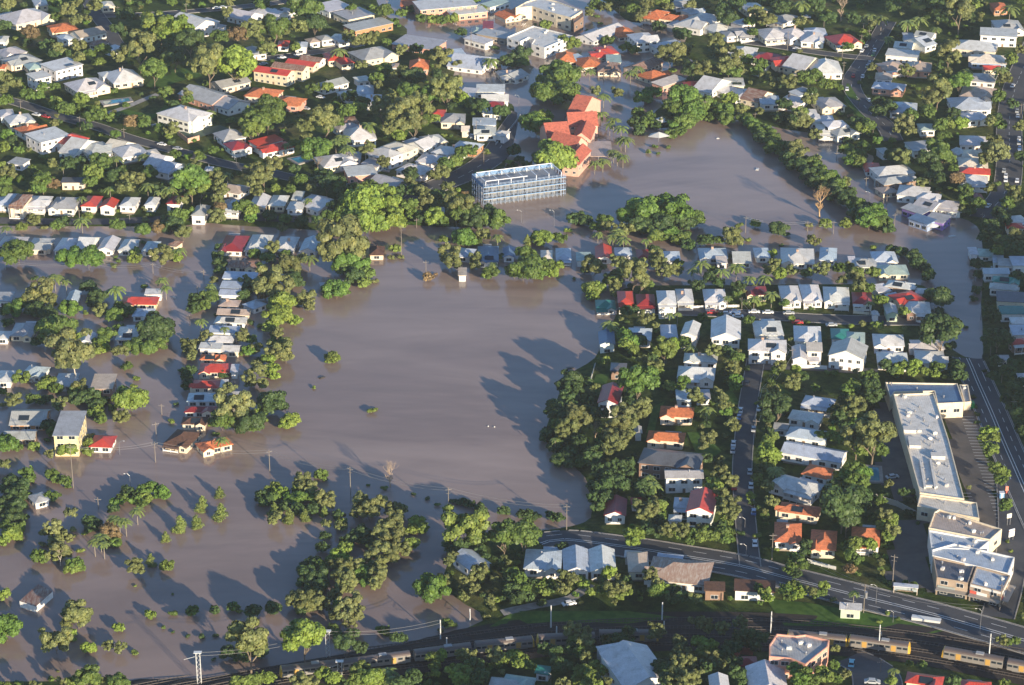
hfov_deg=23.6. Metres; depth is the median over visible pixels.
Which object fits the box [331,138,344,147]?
palm tree
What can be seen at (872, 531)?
house
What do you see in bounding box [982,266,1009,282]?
house
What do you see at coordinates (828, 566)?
garden wall
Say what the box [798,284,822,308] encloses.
house
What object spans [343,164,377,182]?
house
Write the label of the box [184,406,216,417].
house
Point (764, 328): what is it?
house
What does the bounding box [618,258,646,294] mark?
tree
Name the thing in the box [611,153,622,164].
palm tree
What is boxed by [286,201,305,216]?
house
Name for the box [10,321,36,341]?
house
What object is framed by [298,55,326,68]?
house
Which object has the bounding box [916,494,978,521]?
commercial building
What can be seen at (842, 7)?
bare tree
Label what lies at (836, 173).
tree
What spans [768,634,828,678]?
apartment block
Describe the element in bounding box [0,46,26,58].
house
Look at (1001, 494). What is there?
portable cabin
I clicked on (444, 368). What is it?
flood water
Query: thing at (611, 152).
palm tree
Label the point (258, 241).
house
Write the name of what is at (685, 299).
house
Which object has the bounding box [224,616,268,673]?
tree
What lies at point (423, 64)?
house
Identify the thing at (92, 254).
tree
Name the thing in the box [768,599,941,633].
lawn
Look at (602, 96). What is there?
palm tree
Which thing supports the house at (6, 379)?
in the flood water
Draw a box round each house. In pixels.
[0,8,55,30]
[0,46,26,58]
[0,54,41,72]
[0,109,14,124]
[0,193,16,212]
[0,236,28,249]
[0,370,15,387]
[3,429,37,444]
[4,111,35,130]
[8,194,32,218]
[9,409,51,430]
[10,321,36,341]
[14,123,48,140]
[21,364,50,381]
[23,62,40,72]
[25,126,69,154]
[26,70,51,90]
[26,196,53,214]
[28,492,49,508]
[31,238,54,254]
[40,57,83,81]
[46,23,79,38]
[47,197,81,216]
[53,238,77,254]
[55,373,79,391]
[58,133,89,148]
[58,136,97,157]
[61,177,85,189]
[63,78,109,97]
[70,26,106,42]
[77,237,100,249]
[78,331,95,343]
[80,196,102,213]
[82,141,113,160]
[89,435,116,452]
[91,374,116,402]
[97,235,120,255]
[100,197,118,215]
[105,138,135,147]
[106,66,143,88]
[112,144,147,164]
[115,325,138,344]
[117,239,139,255]
[119,197,140,213]
[122,296,159,307]
[132,307,155,320]
[143,153,174,168]
[146,149,160,157]
[156,104,212,132]
[156,160,183,180]
[162,429,201,453]
[171,164,184,172]
[174,12,219,36]
[177,84,236,110]
[181,417,207,430]
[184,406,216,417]
[186,392,217,405]
[189,380,220,392]
[195,436,233,456]
[198,363,231,378]
[200,345,240,356]
[200,352,226,362]
[204,335,235,344]
[209,325,239,340]
[210,77,250,93]
[212,127,245,146]
[213,316,247,327]
[214,96,250,115]
[215,183,250,199]
[216,308,251,319]
[218,233,249,255]
[218,298,240,308]
[219,199,241,218]
[222,271,257,280]
[223,140,252,158]
[224,8,263,24]
[227,260,259,271]
[242,299,266,313]
[243,87,283,102]
[244,234,273,255]
[245,46,265,60]
[248,134,283,152]
[252,193,271,214]
[253,65,294,86]
[254,8,290,20]
[256,141,294,158]
[267,195,289,213]
[270,61,309,81]
[275,236,299,256]
[280,96,306,112]
[285,58,318,72]
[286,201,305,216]
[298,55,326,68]
[299,235,320,256]
[301,194,325,210]
[304,195,333,215]
[313,153,353,172]
[315,77,349,94]
[317,0,348,17]
[322,51,340,66]
[332,7,374,23]
[333,122,358,134]
[336,89,361,103]
[339,153,358,172]
[342,125,376,146]
[343,17,393,35]
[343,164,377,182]
[344,116,358,124]
[347,46,399,65]
[356,85,373,96]
[365,146,403,169]
[366,94,381,109]
[369,246,384,259]
[371,174,406,186]
[383,141,418,164]
[392,34,446,53]
[396,163,434,182]
[406,136,439,154]
[409,58,429,74]
[412,0,477,16]
[415,153,448,170]
[419,134,447,145]
[429,109,445,123]
[430,145,467,158]
[440,113,465,129]
[447,4,488,20]
[447,53,490,74]
[453,548,491,574]
[454,141,483,157]
[459,248,476,261]
[472,118,495,131]
[474,126,495,141]
[476,28,514,44]
[476,84,504,97]
[478,244,498,267]
[481,94,508,105]
[482,107,500,120]
[489,101,503,106]
[489,677,519,684]
[495,70,523,83]
[499,68,529,83]
[504,674,536,684]
[523,546,562,578]
[555,248,571,265]
[556,51,575,65]
[562,544,589,578]
[575,23,623,45]
[575,56,600,71]
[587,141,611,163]
[588,49,609,60]
[588,544,615,580]
[593,45,618,53]
[595,243,611,263]
[595,300,615,314]
[596,640,660,684]
[597,61,620,76]
[597,382,623,417]
[598,329,614,352]
[603,494,626,523]
[610,362,626,379]
[614,247,631,259]
[615,26,634,40]
[617,291,633,313]
[623,57,662,73]
[626,32,659,52]
[626,551,648,580]
[629,326,651,347]
[635,69,671,84]
[636,294,655,313]
[638,447,703,479]
[640,9,669,24]
[643,553,713,592]
[646,430,685,449]
[650,39,679,53]
[651,74,685,92]
[656,290,676,318]
[659,405,694,424]
[660,324,677,338]
[663,251,680,263]
[664,469,703,492]
[666,12,722,35]
[673,0,690,11]
[673,497,688,519]
[675,289,693,310]
[677,366,715,388]
[680,320,700,348]
[681,8,705,16]
[682,81,697,86]
[683,352,717,367]
[685,487,717,526]
[693,75,731,97]
[697,246,727,263]
[702,289,726,309]
[703,23,733,35]
[708,672,728,684]
[711,314,740,351]
[728,46,758,58]
[730,28,756,42]
[730,251,751,267]
[732,89,746,103]
[734,578,775,600]
[736,656,756,672]
[738,2,767,16]
[740,87,774,108]
[745,286,766,301]
[745,659,786,684]
[748,337,786,364]
[751,52,781,66]
[752,319,783,339]
[753,248,770,262]
[756,28,786,45]
[759,95,778,111]
[766,14,797,28]
[769,56,789,72]
[769,474,823,505]
[774,502,820,524]
[774,519,801,551]
[778,94,807,112]
[778,285,801,309]
[780,25,804,44]
[780,247,814,268]
[781,53,818,75]
[781,441,848,470]
[785,426,826,446]
[788,409,824,429]
[791,344,807,364]
[793,325,821,345]
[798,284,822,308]
[800,31,823,48]
[800,395,836,417]
[801,464,834,484]
[803,27,827,40]
[806,109,817,120]
[806,342,822,364]
[809,57,842,80]
[810,529,836,558]
[811,97,845,114]
[815,124,833,140]
[819,247,836,264]
[821,120,849,129]
[823,286,849,311]
[824,34,863,51]
[828,337,867,371]
[830,127,859,143]
[830,328,848,341]
[844,331,864,343]
[851,292,872,311]
[851,525,879,555]
[853,258,877,271]
[863,163,879,175]
[869,164,915,179]
[870,251,898,264]
[871,82,906,96]
[872,334,904,352]
[874,174,915,189]
[874,186,896,198]
[875,61,906,76]
[875,71,892,81]
[876,265,909,280]
[876,351,908,371]
[884,290,926,309]
[885,48,920,62]
[885,280,916,292]
[889,102,917,119]
[893,41,913,49]
[896,185,931,204]
[905,301,930,322]
[905,671,943,684]
[907,60,931,78]
[908,340,944,356]
[913,30,936,40]
[913,197,939,212]
[914,350,948,371]
[916,123,935,137]
[916,192,941,201]
[935,200,959,218]
[944,210,961,217]
[946,97,991,116]
[952,40,998,56]
[954,111,986,127]
[958,157,987,167]
[959,86,996,105]
[959,135,987,152]
[959,166,990,180]
[959,174,987,192]
[961,149,981,157]
[961,679,991,684]
[968,54,1006,69]
[970,73,996,87]
[977,248,993,260]
[980,27,1017,46]
[982,65,999,74]
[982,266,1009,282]
[989,2,1006,15]
[989,283,1019,296]
[991,19,1023,35]
[992,276,1019,286]
[996,291,1023,308]
[998,306,1023,321]
[1005,223,1023,235]
[1008,317,1023,324]
[1008,338,1023,354]
[1011,215,1023,229]
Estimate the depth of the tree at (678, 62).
1313.94 m
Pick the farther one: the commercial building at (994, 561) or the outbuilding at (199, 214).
the outbuilding at (199, 214)
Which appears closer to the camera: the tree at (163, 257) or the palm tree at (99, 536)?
the palm tree at (99, 536)
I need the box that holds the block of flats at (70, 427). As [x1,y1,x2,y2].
[52,411,86,455]
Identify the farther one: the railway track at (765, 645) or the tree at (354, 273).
the tree at (354, 273)
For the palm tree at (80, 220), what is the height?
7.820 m
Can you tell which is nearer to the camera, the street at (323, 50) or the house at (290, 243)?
the house at (290, 243)
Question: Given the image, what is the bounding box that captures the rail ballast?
[125,612,1023,684]
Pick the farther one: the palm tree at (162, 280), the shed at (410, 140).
the shed at (410, 140)
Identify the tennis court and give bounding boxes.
[180,125,228,137]
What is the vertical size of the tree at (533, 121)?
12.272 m
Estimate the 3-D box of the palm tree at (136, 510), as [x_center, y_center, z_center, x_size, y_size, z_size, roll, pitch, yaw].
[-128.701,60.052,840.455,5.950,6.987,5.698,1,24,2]
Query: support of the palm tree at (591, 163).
in the flood water
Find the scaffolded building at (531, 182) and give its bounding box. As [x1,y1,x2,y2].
[472,163,565,204]
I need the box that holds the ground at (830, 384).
[0,0,1023,684]
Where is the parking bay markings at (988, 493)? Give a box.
[964,452,997,521]
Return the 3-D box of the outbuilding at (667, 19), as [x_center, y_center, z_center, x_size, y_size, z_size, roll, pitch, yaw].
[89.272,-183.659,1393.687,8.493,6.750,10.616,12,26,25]
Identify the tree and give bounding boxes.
[0,226,12,233]
[0,238,34,264]
[0,434,19,451]
[0,493,17,504]
[0,506,22,521]
[0,526,20,538]
[0,613,22,643]
[2,299,22,317]
[2,473,22,482]
[4,485,28,499]
[8,498,27,510]
[11,369,30,382]
[12,477,29,490]
[15,297,26,308]
[21,293,40,303]
[23,301,43,316]
[24,276,54,303]
[29,171,51,195]
[33,314,78,342]
[36,304,58,317]
[37,626,73,652]
[40,375,56,383]
[43,293,57,306]
[43,326,94,375]
[47,274,64,291]
[49,541,70,565]
[55,245,81,267]
[57,163,64,175]
[57,300,82,316]
[57,444,77,455]
[61,280,71,292]
[62,598,93,627]
[67,385,80,393]
[68,391,85,405]
[71,378,87,391]
[72,217,90,232]
[74,244,105,266]
[74,664,101,684]
[78,279,97,290]
[78,387,101,403]
[85,295,103,307]
[85,398,103,408]
[87,287,108,299]
[87,538,99,556]
[89,152,112,177]
[91,335,109,344]
[91,533,110,551]
[96,326,117,338]
[97,541,109,558]
[98,519,119,533]
[102,186,116,196]
[104,286,125,300]
[104,307,124,321]
[106,515,119,522]
[106,671,130,684]
[110,156,124,167]
[111,385,149,410]
[111,516,127,527]
[118,518,132,535]
[121,29,156,72]
[122,337,141,354]
[129,507,145,524]
[134,223,151,234]
[135,310,175,337]
[137,153,149,161]
[138,57,167,87]
[138,182,154,197]
[138,331,162,341]
[138,339,157,354]
[140,10,170,44]
[144,553,156,567]
[147,246,173,265]
[149,219,164,233]
[154,190,162,195]
[155,277,169,288]
[155,336,169,349]
[157,14,194,46]
[159,216,183,232]
[159,285,172,299]
[160,46,185,71]
[160,186,177,198]
[160,531,170,542]
[169,164,210,204]
[170,515,186,533]
[171,247,186,262]
[173,27,205,58]
[174,225,192,240]
[186,181,211,203]
[188,42,223,87]
[190,514,204,529]
[194,319,208,330]
[194,495,208,512]
[199,289,219,301]
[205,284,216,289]
[206,110,216,118]
[207,410,237,428]
[211,255,228,267]
[211,503,228,522]
[213,387,251,417]
[213,437,229,453]
[214,486,225,498]
[217,44,256,79]
[219,644,236,658]
[220,327,229,333]
[222,172,233,182]
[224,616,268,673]
[228,411,237,428]
[231,649,252,662]
[232,399,255,412]
[234,410,266,433]
[238,117,265,139]
[243,110,271,137]
[243,360,267,376]
[249,161,273,192]
[251,264,282,295]
[252,104,282,134]
[253,93,287,123]
[256,390,289,413]
[257,13,291,47]
[261,304,293,325]
[266,291,297,309]
[266,335,283,345]
[266,502,279,516]
[267,274,294,295]
[267,337,292,358]
[275,346,294,361]
[278,253,301,273]
[279,412,300,428]
[279,618,326,662]
[281,143,291,149]
[281,508,294,524]
[283,265,300,274]
[284,272,305,286]
[285,588,302,606]
[288,0,324,31]
[289,490,308,503]
[292,471,311,489]
[292,589,316,613]
[295,563,315,577]
[295,574,313,588]
[296,289,316,303]
[299,136,331,167]
[300,509,312,521]
[301,255,318,270]
[303,198,311,203]
[303,584,322,593]
[304,590,327,609]
[305,13,327,37]
[308,103,340,137]
[308,566,328,578]
[311,578,329,593]
[314,489,336,506]
[315,173,339,196]
[316,214,369,261]
[318,506,329,517]
[322,279,349,298]
[329,48,348,56]
[329,567,348,579]
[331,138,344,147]
[331,248,361,270]
[332,633,356,657]
[333,263,352,274]
[333,558,353,569]
[333,601,353,628]
[334,135,350,146]
[335,213,344,223]
[336,194,343,205]
[336,590,362,611]
[337,145,356,154]
[338,569,358,587]
[339,138,351,145]
[343,184,386,212]
[345,205,389,232]
[345,266,365,280]
[345,530,360,543]
[348,660,371,673]
[351,490,369,506]
[351,523,371,534]
[352,257,370,268]
[354,565,370,578]
[358,498,379,521]
[359,532,376,547]
[359,559,375,566]
[359,668,384,684]
[361,122,378,133]
[363,546,382,561]
[368,564,387,580]
[369,94,391,125]
[370,522,392,541]
[373,539,391,554]
[374,3,393,18]
[374,494,387,510]
[377,510,402,529]
[379,191,402,211]
[379,206,407,228]
[380,528,402,546]
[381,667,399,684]
[382,545,399,563]
[383,460,396,485]
[383,676,395,684]
[385,96,415,120]
[386,105,415,142]
[387,519,407,537]
[396,81,420,95]
[399,67,427,83]
[400,109,427,136]
[408,90,435,114]
[412,572,451,603]
[419,84,441,101]
[423,206,444,224]
[429,73,463,112]
[437,242,460,261]
[441,504,490,544]
[443,191,474,213]
[443,255,461,270]
[449,203,470,220]
[451,227,477,245]
[458,213,482,228]
[469,202,495,224]
[481,208,510,229]
[482,58,499,73]
[482,266,500,278]
[487,518,518,553]
[488,262,497,267]
[491,234,503,245]
[499,53,521,66]
[504,265,517,278]
[506,254,543,279]
[509,517,542,550]
[511,44,533,56]
[514,245,530,255]
[516,56,529,66]
[517,111,550,132]
[523,234,531,244]
[528,81,553,101]
[531,229,553,245]
[532,138,578,168]
[535,59,580,82]
[537,109,553,119]
[542,257,554,270]
[549,78,580,104]
[549,452,564,467]
[550,437,560,452]
[557,34,575,48]
[561,369,583,382]
[565,402,593,434]
[581,254,606,275]
[581,281,600,293]
[584,69,595,80]
[587,161,601,173]
[591,232,602,244]
[593,421,601,437]
[595,214,613,221]
[596,93,611,107]
[596,158,610,171]
[597,112,608,120]
[600,320,618,331]
[602,271,621,284]
[603,123,615,135]
[604,234,619,248]
[604,415,630,431]
[606,117,621,130]
[607,149,619,162]
[609,228,626,244]
[610,267,630,282]
[610,402,634,417]
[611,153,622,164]
[613,125,628,133]
[615,237,631,246]
[616,136,634,151]
[616,155,629,162]
[616,208,635,222]
[616,364,660,398]
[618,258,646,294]
[623,70,638,84]
[624,194,665,217]
[628,215,648,233]
[629,269,649,293]
[631,66,644,72]
[633,88,653,102]
[641,239,651,246]
[643,474,655,481]
[645,86,662,96]
[646,212,673,230]
[646,228,664,241]
[647,248,663,263]
[647,481,663,492]
[652,335,676,364]
[654,41,686,67]
[656,192,694,222]
[657,671,676,684]
[663,226,679,235]
[664,313,674,323]
[667,84,698,102]
[667,120,682,129]
[672,27,692,40]
[672,52,689,67]
[673,113,698,128]
[673,214,698,229]
[674,312,681,326]
[675,42,691,55]
[675,100,706,120]
[677,229,691,238]
[680,59,702,79]
[682,344,697,352]
[687,268,700,275]
[691,260,711,273]
[693,209,705,223]
[695,93,713,110]
[697,406,716,419]
[712,102,735,116]
[713,269,730,278]
[715,9,739,27]
[716,111,735,124]
[718,44,744,77]
[722,226,741,242]
[722,296,732,309]
[727,263,746,277]
[735,112,752,122]
[742,115,758,126]
[742,276,755,285]
[746,296,761,308]
[747,121,767,132]
[752,131,767,142]
[756,125,776,134]
[756,275,772,285]
[758,391,792,421]
[762,291,780,306]
[763,132,781,143]
[765,138,783,154]
[766,466,786,477]
[768,221,790,235]
[775,140,787,153]
[778,150,797,164]
[784,139,803,150]
[786,157,807,169]
[788,147,809,158]
[790,0,813,15]
[797,164,820,179]
[801,155,822,165]
[804,173,821,187]
[811,161,826,169]
[813,185,831,217]
[816,169,836,182]
[817,181,838,196]
[819,483,863,533]
[825,186,847,201]
[828,178,846,188]
[831,169,840,177]
[832,513,861,537]
[837,0,846,21]
[837,191,855,204]
[838,143,853,153]
[840,424,867,459]
[844,196,865,209]
[845,206,862,218]
[845,267,863,278]
[846,148,864,156]
[848,590,859,602]
[854,207,884,229]
[854,410,897,465]
[856,201,871,207]
[861,14,876,22]
[865,301,874,314]
[868,202,887,215]
[870,214,893,228]
[874,15,889,30]
[882,36,894,47]
[887,668,898,675]
[897,19,918,32]
[905,248,922,259]
[911,16,927,30]
[916,149,940,170]
[918,313,963,350]
[922,285,954,306]
[924,74,952,109]
[924,171,934,184]
[925,138,949,150]
[929,27,942,33]
[930,145,952,162]
[936,39,960,67]
[944,0,975,34]
[948,71,970,96]
[960,69,972,72]
[986,327,1009,352]
[989,66,1010,85]
[999,5,1019,18]
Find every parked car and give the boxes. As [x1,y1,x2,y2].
[561,599,576,606]
[707,310,718,313]
[722,311,731,315]
[729,309,740,312]
[730,447,735,453]
[731,440,735,446]
[732,313,743,317]
[744,380,749,385]
[747,468,752,474]
[748,309,759,313]
[748,482,753,488]
[751,508,755,515]
[752,539,757,546]
[762,310,773,313]
[783,310,794,314]
[792,320,803,323]
[825,322,837,326]
[848,659,854,666]
[864,678,880,684]
[885,473,898,478]
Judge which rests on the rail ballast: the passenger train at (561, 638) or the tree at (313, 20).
the passenger train at (561, 638)
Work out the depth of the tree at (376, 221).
1084.75 m
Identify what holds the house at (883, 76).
on the ground at (830, 384)
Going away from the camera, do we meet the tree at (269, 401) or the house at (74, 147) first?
the tree at (269, 401)
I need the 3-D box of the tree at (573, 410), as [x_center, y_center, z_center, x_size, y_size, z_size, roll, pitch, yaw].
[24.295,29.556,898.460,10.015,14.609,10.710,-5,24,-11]
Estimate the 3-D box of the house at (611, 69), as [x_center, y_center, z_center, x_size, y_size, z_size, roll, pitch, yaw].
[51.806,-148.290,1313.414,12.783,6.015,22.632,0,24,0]
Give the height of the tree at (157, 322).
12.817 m
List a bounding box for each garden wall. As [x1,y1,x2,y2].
[177,131,199,142]
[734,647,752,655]
[792,364,826,369]
[807,558,835,569]
[877,495,916,511]
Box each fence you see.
[495,112,521,144]
[693,305,738,307]
[755,38,800,45]
[853,311,879,314]
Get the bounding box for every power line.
[71,442,154,449]
[157,442,267,453]
[202,634,327,655]
[272,451,337,468]
[328,620,439,634]
[351,467,445,489]
[448,488,563,506]
[774,536,862,586]
[865,584,981,608]
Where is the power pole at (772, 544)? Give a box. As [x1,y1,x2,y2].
[769,535,775,559]
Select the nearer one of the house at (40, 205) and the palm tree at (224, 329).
the palm tree at (224, 329)
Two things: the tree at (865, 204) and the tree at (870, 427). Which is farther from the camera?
the tree at (865, 204)
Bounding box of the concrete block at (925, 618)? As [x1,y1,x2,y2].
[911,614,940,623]
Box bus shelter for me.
[893,582,918,591]
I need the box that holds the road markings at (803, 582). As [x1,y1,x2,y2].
[541,531,1023,652]
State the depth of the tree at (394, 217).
1093.53 m
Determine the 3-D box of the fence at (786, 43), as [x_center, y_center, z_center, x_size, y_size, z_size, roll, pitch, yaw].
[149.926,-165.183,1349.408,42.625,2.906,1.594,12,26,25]
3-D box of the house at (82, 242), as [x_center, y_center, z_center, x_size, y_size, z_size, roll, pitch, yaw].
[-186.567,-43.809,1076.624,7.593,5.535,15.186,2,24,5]
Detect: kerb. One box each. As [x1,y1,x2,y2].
[0,94,349,185]
[83,4,123,42]
[101,0,285,17]
[259,45,364,60]
[402,111,511,203]
[545,529,1023,653]
[650,305,919,325]
[732,358,764,566]
[746,41,870,59]
[840,650,902,684]
[842,22,902,140]
[952,356,1023,527]
[969,42,1023,215]
[982,483,1023,618]
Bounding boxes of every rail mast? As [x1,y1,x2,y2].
[550,605,551,627]
[770,611,772,632]
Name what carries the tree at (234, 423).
in the flood water
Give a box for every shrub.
[14,680,23,684]
[38,541,46,545]
[39,154,48,159]
[69,526,76,531]
[76,548,85,552]
[83,189,92,192]
[86,433,94,437]
[110,88,118,93]
[122,102,130,106]
[131,649,138,655]
[132,375,140,380]
[141,216,148,221]
[167,610,177,615]
[193,149,203,153]
[198,633,204,638]
[211,432,219,435]
[366,408,376,412]
[387,255,394,259]
[489,605,496,610]
[563,228,572,231]
[694,299,701,303]
[736,531,744,535]
[739,299,748,304]
[748,500,756,504]
[752,534,761,537]
[829,597,836,601]
[833,57,842,60]
[906,496,914,502]
[969,295,978,300]
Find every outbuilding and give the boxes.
[0,292,14,306]
[7,157,30,170]
[32,0,47,11]
[56,34,73,46]
[98,71,109,83]
[100,1,114,13]
[141,241,160,255]
[144,289,162,300]
[166,196,183,210]
[190,204,210,224]
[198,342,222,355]
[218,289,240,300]
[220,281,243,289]
[331,34,341,45]
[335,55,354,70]
[345,151,361,164]
[353,75,369,85]
[360,158,383,172]
[400,0,416,9]
[447,48,465,62]
[462,87,478,98]
[463,34,493,49]
[476,55,500,71]
[481,0,509,12]
[534,665,551,680]
[576,252,590,266]
[606,54,621,66]
[624,550,634,564]
[660,14,678,25]
[668,514,681,525]
[675,389,690,405]
[696,389,710,404]
[704,581,724,599]
[716,86,736,97]
[723,78,744,88]
[731,18,754,29]
[773,422,788,435]
[788,86,812,96]
[839,602,861,618]
[871,283,891,295]
[901,203,930,216]
[904,140,927,157]
[908,213,936,231]
[928,212,951,229]
[997,258,1012,271]
[1009,256,1023,272]
[1009,325,1023,337]
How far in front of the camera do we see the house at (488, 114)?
1233.88 m
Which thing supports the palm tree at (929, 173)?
on the ground at (830, 384)
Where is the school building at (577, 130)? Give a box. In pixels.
[539,94,600,176]
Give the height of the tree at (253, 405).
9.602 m
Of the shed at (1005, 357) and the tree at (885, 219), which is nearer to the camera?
the shed at (1005, 357)
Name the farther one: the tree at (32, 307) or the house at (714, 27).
the house at (714, 27)
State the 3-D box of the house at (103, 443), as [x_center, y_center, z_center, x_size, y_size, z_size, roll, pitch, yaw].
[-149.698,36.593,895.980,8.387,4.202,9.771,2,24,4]
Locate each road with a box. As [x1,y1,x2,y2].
[107,93,158,113]
[500,584,594,615]
[537,530,1023,652]
[953,357,1023,522]
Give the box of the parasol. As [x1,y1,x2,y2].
[926,223,938,230]
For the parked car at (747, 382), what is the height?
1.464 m
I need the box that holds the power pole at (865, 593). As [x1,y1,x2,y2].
[863,584,868,612]
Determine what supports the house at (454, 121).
on the ground at (830, 384)
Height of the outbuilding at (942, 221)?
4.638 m
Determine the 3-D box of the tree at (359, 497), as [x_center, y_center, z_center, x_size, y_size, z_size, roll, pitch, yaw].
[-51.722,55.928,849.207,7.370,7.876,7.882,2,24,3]
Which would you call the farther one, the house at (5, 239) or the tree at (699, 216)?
the tree at (699, 216)
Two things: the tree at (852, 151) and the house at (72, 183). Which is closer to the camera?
the house at (72, 183)
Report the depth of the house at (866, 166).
1166.30 m
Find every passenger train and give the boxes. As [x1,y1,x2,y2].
[279,635,534,677]
[536,628,658,645]
[787,629,910,653]
[941,646,1023,672]
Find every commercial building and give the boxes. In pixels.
[507,26,571,58]
[516,0,581,30]
[572,12,583,34]
[884,382,963,418]
[892,393,963,502]
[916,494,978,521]
[927,509,1001,551]
[927,530,988,563]
[930,543,1014,579]
[932,557,973,599]
[959,385,970,410]
[968,566,1015,607]
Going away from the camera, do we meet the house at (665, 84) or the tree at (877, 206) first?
the tree at (877, 206)
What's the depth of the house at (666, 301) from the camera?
1003.56 m
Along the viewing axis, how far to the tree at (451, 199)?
1098.87 m
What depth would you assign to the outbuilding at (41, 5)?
1387.97 m
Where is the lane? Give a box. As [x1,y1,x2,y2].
[759,363,878,374]
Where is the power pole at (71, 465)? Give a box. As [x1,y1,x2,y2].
[67,447,73,487]
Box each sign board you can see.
[1007,513,1011,524]
[1008,528,1014,539]
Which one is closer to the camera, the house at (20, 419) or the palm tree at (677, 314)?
the house at (20, 419)
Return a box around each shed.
[0,36,9,47]
[0,64,6,71]
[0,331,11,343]
[19,584,52,611]
[66,289,81,302]
[88,40,109,50]
[106,44,119,55]
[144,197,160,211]
[166,240,183,249]
[204,166,213,171]
[215,24,226,30]
[219,379,228,387]
[230,364,239,378]
[276,7,295,17]
[277,40,289,51]
[291,191,304,201]
[295,41,307,53]
[304,38,320,47]
[315,35,332,46]
[336,36,350,47]
[392,63,398,68]
[402,137,419,143]
[458,267,466,280]
[461,126,469,137]
[471,27,480,34]
[483,21,493,28]
[494,10,516,22]
[494,130,509,143]
[503,8,523,21]
[503,246,514,261]
[540,250,552,258]
[573,53,582,60]
[630,497,641,510]
[634,425,642,440]
[636,249,648,262]
[679,14,687,20]
[715,256,727,268]
[720,31,736,42]
[808,356,819,364]
[809,114,821,128]
[820,115,833,123]
[847,256,855,262]
[871,310,879,321]
[875,147,886,159]
[883,302,898,321]
[902,33,913,41]
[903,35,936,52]
[915,288,925,295]
[951,147,963,160]
[967,247,978,259]
[973,193,983,198]
[992,255,1003,267]
[997,355,1008,366]
[1016,373,1023,386]
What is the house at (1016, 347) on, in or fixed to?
on the ground at (830, 384)
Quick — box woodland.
[0,0,1023,684]
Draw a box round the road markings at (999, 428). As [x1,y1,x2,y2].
[959,357,1023,523]
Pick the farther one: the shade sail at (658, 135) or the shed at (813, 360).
the shade sail at (658, 135)
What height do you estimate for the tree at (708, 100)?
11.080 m
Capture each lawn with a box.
[48,5,58,12]
[115,96,168,118]
[145,74,178,86]
[170,68,201,81]
[402,130,413,135]
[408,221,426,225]
[490,611,670,626]
[593,373,609,382]
[646,401,664,432]
[687,432,720,455]
[725,389,738,404]
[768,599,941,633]
[778,385,791,395]
[844,83,865,117]
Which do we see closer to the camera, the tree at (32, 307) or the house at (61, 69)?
the tree at (32, 307)
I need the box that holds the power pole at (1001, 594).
[998,585,1005,610]
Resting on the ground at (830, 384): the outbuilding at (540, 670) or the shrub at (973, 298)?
the outbuilding at (540, 670)
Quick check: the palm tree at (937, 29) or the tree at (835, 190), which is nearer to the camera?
the tree at (835, 190)
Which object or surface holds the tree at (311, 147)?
on the ground at (830, 384)
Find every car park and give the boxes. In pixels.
[873,402,914,500]
[884,520,934,592]
[944,409,997,552]
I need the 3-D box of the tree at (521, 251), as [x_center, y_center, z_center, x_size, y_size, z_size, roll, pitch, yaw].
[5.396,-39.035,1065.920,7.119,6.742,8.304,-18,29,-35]
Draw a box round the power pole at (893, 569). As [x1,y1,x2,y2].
[891,554,897,587]
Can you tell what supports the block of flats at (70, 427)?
on the flood water
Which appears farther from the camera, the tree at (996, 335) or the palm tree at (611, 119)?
the palm tree at (611, 119)
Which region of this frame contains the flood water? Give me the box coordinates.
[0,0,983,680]
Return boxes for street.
[0,95,317,184]
[0,214,324,224]
[84,0,123,45]
[105,0,286,16]
[265,43,363,59]
[403,111,517,200]
[654,306,919,324]
[733,359,762,566]
[744,41,857,58]
[838,651,901,684]
[843,21,901,140]
[970,44,1023,218]
[982,482,1023,618]
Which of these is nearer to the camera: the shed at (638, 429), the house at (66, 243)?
the shed at (638, 429)
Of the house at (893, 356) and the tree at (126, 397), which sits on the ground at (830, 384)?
the house at (893, 356)
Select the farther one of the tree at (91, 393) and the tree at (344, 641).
the tree at (91, 393)
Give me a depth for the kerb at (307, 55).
1331.30 m
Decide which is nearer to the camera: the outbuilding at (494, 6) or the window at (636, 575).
the window at (636, 575)
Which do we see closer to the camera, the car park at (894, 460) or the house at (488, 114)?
the car park at (894, 460)
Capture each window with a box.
[538,675,545,680]
[635,574,642,577]
[695,586,701,590]
[741,595,748,599]
[770,660,777,664]
[781,661,788,665]
[846,614,853,617]
[940,580,947,585]
[956,583,963,587]
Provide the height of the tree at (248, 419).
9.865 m
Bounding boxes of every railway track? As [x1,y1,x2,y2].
[134,617,1023,684]
[172,625,1023,684]
[212,633,1006,684]
[258,642,1023,684]
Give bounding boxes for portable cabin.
[999,491,1004,497]
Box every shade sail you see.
[648,132,668,141]
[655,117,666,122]
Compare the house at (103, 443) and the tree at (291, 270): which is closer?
the house at (103, 443)
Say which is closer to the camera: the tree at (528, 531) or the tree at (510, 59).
the tree at (528, 531)
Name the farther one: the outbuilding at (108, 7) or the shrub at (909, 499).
the outbuilding at (108, 7)
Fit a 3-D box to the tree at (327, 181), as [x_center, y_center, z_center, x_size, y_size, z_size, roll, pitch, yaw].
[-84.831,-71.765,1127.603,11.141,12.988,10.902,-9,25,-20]
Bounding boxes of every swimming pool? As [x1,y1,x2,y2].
[100,97,132,106]
[287,156,313,164]
[866,465,883,483]
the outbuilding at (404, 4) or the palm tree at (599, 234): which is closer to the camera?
the palm tree at (599, 234)
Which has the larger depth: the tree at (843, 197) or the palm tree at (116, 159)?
the palm tree at (116, 159)
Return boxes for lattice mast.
[184,651,201,683]
[325,630,330,655]
[329,660,343,672]
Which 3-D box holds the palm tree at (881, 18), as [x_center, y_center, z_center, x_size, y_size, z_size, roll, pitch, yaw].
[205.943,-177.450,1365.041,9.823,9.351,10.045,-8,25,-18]

